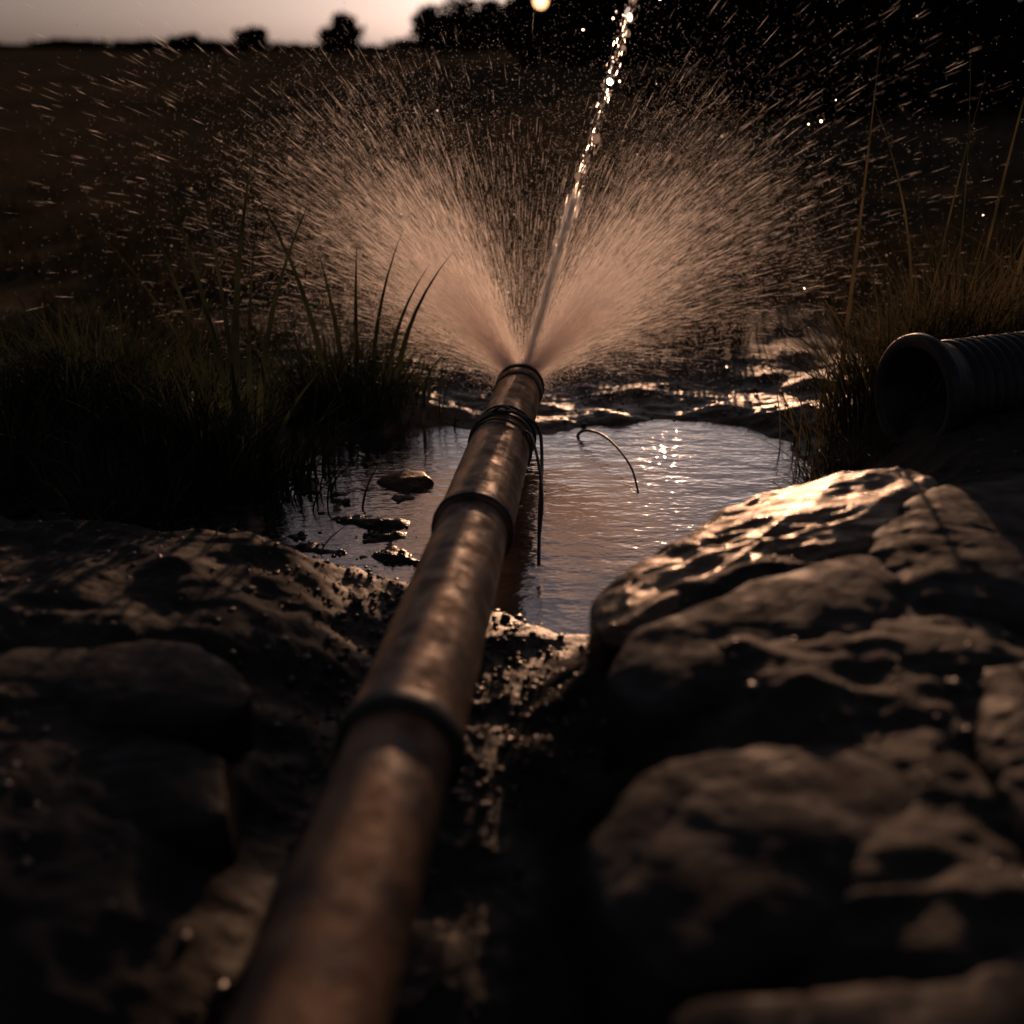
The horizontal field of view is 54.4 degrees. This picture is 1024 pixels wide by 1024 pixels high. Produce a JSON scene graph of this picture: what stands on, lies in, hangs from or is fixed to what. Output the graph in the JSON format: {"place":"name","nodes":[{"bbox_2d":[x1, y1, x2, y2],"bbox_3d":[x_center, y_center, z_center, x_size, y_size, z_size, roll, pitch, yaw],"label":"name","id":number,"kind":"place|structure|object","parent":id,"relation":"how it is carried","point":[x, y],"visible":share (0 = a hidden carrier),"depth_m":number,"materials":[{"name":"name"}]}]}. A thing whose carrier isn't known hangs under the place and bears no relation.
{"place":"outdoors","nodes":[
{"label":"outdoors","id":0,"kind":"place"},
{"bbox_2d":[0,0,504,45],"label":"sky","id":1,"kind":"structure","parent":0,"point":[20,22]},
{"bbox_2d":[2,0,1018,396],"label":"water spray","id":2,"kind":"object","parent":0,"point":[494,340],"visible":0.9,"depth_m":2.11,"materials":[{"name":"white liquid"}]},
{"bbox_2d":[0,44,1023,1023],"bbox_3d":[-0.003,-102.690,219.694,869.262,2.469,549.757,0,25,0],"label":"ground","id":3,"kind":"structure","parent":0,"point":[924,899],"depth_m":1.29,"materials":[{"name":"soil"}]},
{"bbox_2d":[0,741,61,823],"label":"rock","id":4,"kind":"object","parent":3,"relation":"on","point":[42,788],"visible":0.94,"depth_m":0.89,"materials":[{"name":"stone"}]},
{"bbox_2d":[0,302,240,512],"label":"grass tuft","id":5,"kind":"object","parent":3,"relation":"on","point":[24,416],"visible":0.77,"depth_m":1.73,"materials":[{"name":"green plant"}]},
{"bbox_2d":[0,640,254,761],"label":"rock","id":6,"kind":"object","parent":3,"relation":"on","point":[197,696],"visible":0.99,"depth_m":1.02,"materials":[{"name":"stone"}]},
{"bbox_2d":[96,734,241,864],"bbox_3d":[-0.356,0.302,0.952,0.191,0.136,0.156,-4,25,-9],"label":"rock","id":7,"kind":"object","parent":3,"relation":"on","point":[185,795],"visible":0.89,"depth_m":0.90,"materials":[{"name":"stone"}]},
{"bbox_2d":[0,378,358,554],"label":"grass tuft","id":8,"kind":"object","parent":3,"relation":"on","point":[103,508],"visible":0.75,"depth_m":1.66,"materials":[{"name":"green plant"}]},
{"bbox_2d":[163,32,204,50],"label":"distant tree","id":9,"kind":"object","parent":3,"relation":"on","point":[193,42],"visible":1,"depth_m":94.33,"materials":[{"name":"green plant"}]},
{"bbox_2d":[0,272,389,509],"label":"grass tuft","id":10,"kind":"object","parent":3,"relation":"on","point":[81,358],"visible":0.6,"depth_m":1.85,"materials":[{"name":"green plant"}]},
{"bbox_2d":[13,110,423,529],"bbox_3d":[-0.534,-0.326,1.719,0.618,0.693,0.596,-16,29,-30],"label":"grass tuft","id":11,"kind":"object","parent":3,"relation":"on","point":[246,428],"visible":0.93,"depth_m":1.75,"materials":[{"name":"green plant"}]},
{"bbox_2d":[0,36,486,51],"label":"hedge","id":12,"kind":"object","parent":3,"relation":"on","point":[210,45],"visible":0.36,"depth_m":106.74,"materials":[{"name":"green plant"}]},
{"bbox_2d":[232,24,270,51],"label":"distant tree","id":13,"kind":"object","parent":3,"relation":"on","point":[248,39],"visible":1,"depth_m":96.61,"materials":[{"name":"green plant"}]},
{"bbox_2d":[163,169,475,453],"bbox_3d":[-0.427,-0.431,2.089,0.706,0.553,0.604,0,25,0],"label":"grass tuft","id":14,"kind":"object","parent":3,"relation":"on","point":[393,385],"visible":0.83,"depth_m":2.13,"materials":[{"name":"green plant"}]},
{"bbox_2d":[315,10,366,52],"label":"distant tree","id":15,"kind":"object","parent":3,"relation":"on","point":[334,42],"visible":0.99,"depth_m":92.77,"materials":[{"name":"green plant"}]},
{"bbox_2d":[224,363,544,1023],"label":"metal water pipe","id":16,"kind":"object","parent":3,"relation":"on","point":[333,945],"visible":1,"depth_m":0.83,"materials":[{"name":"metal"}]},
{"bbox_2d":[522,186,582,363],"bbox_3d":[0.078,-0.473,2.124,0.042,0.414,0.246,17,30,32],"label":"water jet","id":17,"kind":"object","parent":16,"relation":"attached to","point":[574,208],"visible":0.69,"depth_m":2.11},
{"bbox_2d":[538,0,636,333],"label":"water drops","id":18,"kind":"object","parent":17,"relation":"attached to","point":[623,48],"visible":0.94,"depth_m":2.12,"materials":[{"name":"clear liquid"}]},
{"bbox_2d":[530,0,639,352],"bbox_3d":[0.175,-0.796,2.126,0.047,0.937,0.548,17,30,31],"label":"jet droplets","id":19,"kind":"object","parent":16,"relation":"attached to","point":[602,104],"visible":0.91,"depth_m":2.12,"materials":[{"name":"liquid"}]},
{"bbox_2d":[376,469,433,492],"bbox_3d":[-0.197,-0.005,1.907,0.100,0.154,0.090,19,31,35],"label":"rock","id":20,"kind":"object","parent":3,"relation":"on","point":[408,480],"visible":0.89,"depth_m":1.86,"materials":[{"name":"stone"}]},
{"bbox_2d":[406,1,464,51],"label":"distant tree","id":21,"kind":"object","parent":3,"relation":"on","point":[425,25],"visible":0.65,"depth_m":88.47,"materials":[{"name":"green plant"}]},
{"bbox_2d":[433,0,502,51],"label":"distant tree","id":22,"kind":"object","parent":3,"relation":"on","point":[471,31],"visible":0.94,"depth_m":86.86,"materials":[{"name":"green plant"}]},
{"bbox_2d":[474,0,516,50],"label":"distant tree","id":23,"kind":"object","parent":3,"relation":"on","point":[498,3],"visible":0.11,"depth_m":88.03,"materials":[{"name":"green plant"}]},
{"bbox_2d":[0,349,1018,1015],"bbox_3d":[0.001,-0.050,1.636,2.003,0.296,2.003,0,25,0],"label":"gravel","id":24,"kind":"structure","parent":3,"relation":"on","point":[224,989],"depth_m":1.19,"materials":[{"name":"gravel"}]},
{"bbox_2d":[19,398,1023,572],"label":"ground weeds","id":25,"kind":"object","parent":3,"relation":"on","point":[997,426],"visible":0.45,"depth_m":1.46,"materials":[{"name":"green plant"}]},
{"bbox_2d":[534,0,546,67],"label":"yard lamp","id":26,"kind":"object","parent":3,"relation":"on","point":[540,3],"visible":0.98,"depth_m":34.82,"materials":[{"name":"brown"}]},
{"bbox_2d":[261,415,821,634],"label":"puddle water","id":27,"kind":"structure","parent":3,"relation":"on","point":[605,524],"depth_m":1.82,"materials":[{"name":"black liquid"}]},
{"bbox_2d":[576,429,638,493],"bbox_3d":[0.194,-0.104,1.972,0.030,0.060,0.350,-8,26,-16],"label":"reed stem","id":28,"kind":"object","parent":27,"relation":"in","point":[610,441],"visible":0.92,"depth_m":1.97,"materials":[{"name":"plant"}]},
{"bbox_2d":[575,745,914,1023],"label":"rock","id":29,"kind":"object","parent":3,"relation":"on","point":[716,875],"visible":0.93,"depth_m":0.70,"materials":[{"name":"stone"}]},
{"bbox_2d":[484,0,1023,69],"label":"tree line","id":30,"kind":"object","parent":3,"relation":"on","point":[902,29],"visible":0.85,"depth_m":38.99,"materials":[{"name":"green plant"}]},
{"bbox_2d":[603,555,904,773],"bbox_3d":[0.267,0.169,1.036,0.392,0.152,0.164,-13,28,-25],"label":"rock","id":31,"kind":"object","parent":3,"relation":"on","point":[668,676],"visible":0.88,"depth_m":0.98,"materials":[{"name":"stone"}]},
{"bbox_2d":[589,467,938,677],"bbox_3d":[0.313,0.086,1.256,0.561,0.198,0.242,-13,28,-26],"label":"rock","id":32,"kind":"object","parent":3,"relation":"on","point":[843,514],"visible":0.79,"depth_m":1.21,"materials":[{"name":"stone"}]},
{"bbox_2d":[604,28,1023,121],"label":"bush","id":33,"kind":"object","parent":3,"relation":"on","point":[926,77],"visible":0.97,"depth_m":10.61,"materials":[{"name":"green plant"}]},
{"bbox_2d":[673,947,1023,1023],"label":"rock","id":34,"kind":"object","parent":3,"relation":"on","point":[994,994],"visible":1,"depth_m":0.59,"materials":[{"name":"stone"}]},
{"bbox_2d":[754,362,945,487],"bbox_3d":[0.621,-0.151,1.813,0.354,0.302,0.360,-11,27,-23],"label":"grass tuft","id":35,"kind":"object","parent":3,"relation":"on","point":[839,461],"visible":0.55,"depth_m":1.84,"materials":[{"name":"green plant"}]},
{"bbox_2d":[707,48,1023,472],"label":"grass tuft","id":36,"kind":"object","parent":3,"relation":"on","point":[842,411],"visible":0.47,"depth_m":1.90,"materials":[{"name":"green plant"}]},
{"bbox_2d":[739,73,1023,436],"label":"grass tuft","id":37,"kind":"object","parent":3,"relation":"on","point":[991,313],"visible":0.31,"depth_m":1.88,"materials":[{"name":"green plant"}]},
{"bbox_2d":[778,216,1023,411],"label":"grass tuft","id":38,"kind":"object","parent":3,"relation":"on","point":[958,301],"visible":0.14,"depth_m":2.15,"materials":[{"name":"green plant"}]},
{"bbox_2d":[867,476,1023,637],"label":"rock","id":39,"kind":"object","parent":3,"relation":"on","point":[960,548],"visible":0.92,"depth_m":1.11,"materials":[{"name":"stone"}]},
{"bbox_2d":[874,331,1023,444],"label":"corrugated drain pipe","id":40,"kind":"object","parent":3,"relation":"on","point":[983,375],"visible":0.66,"depth_m":1.64,"materials":[{"name":"black plastic"}]},
{"bbox_2d":[975,663,1023,856],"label":"rock","id":41,"kind":"object","parent":3,"relation":"on","point":[999,747],"visible":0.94,"depth_m":0.80,"materials":[{"name":"stone"}]},
{"bbox_2d":[0,74,1023,382],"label":"field grass","id":42,"kind":"structure","parent":0,"point":[154,316],"depth_m":3.83,"materials":[{"name":"plant"}]},
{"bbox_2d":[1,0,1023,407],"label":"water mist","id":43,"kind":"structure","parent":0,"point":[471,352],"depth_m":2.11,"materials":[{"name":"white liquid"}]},
{"bbox_2d":[75,2,997,367],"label":"flying drops","id":44,"kind":"object","parent":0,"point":[513,214],"visible":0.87,"depth_m":2.16,"materials":[{"name":"liquid"}]}
]}

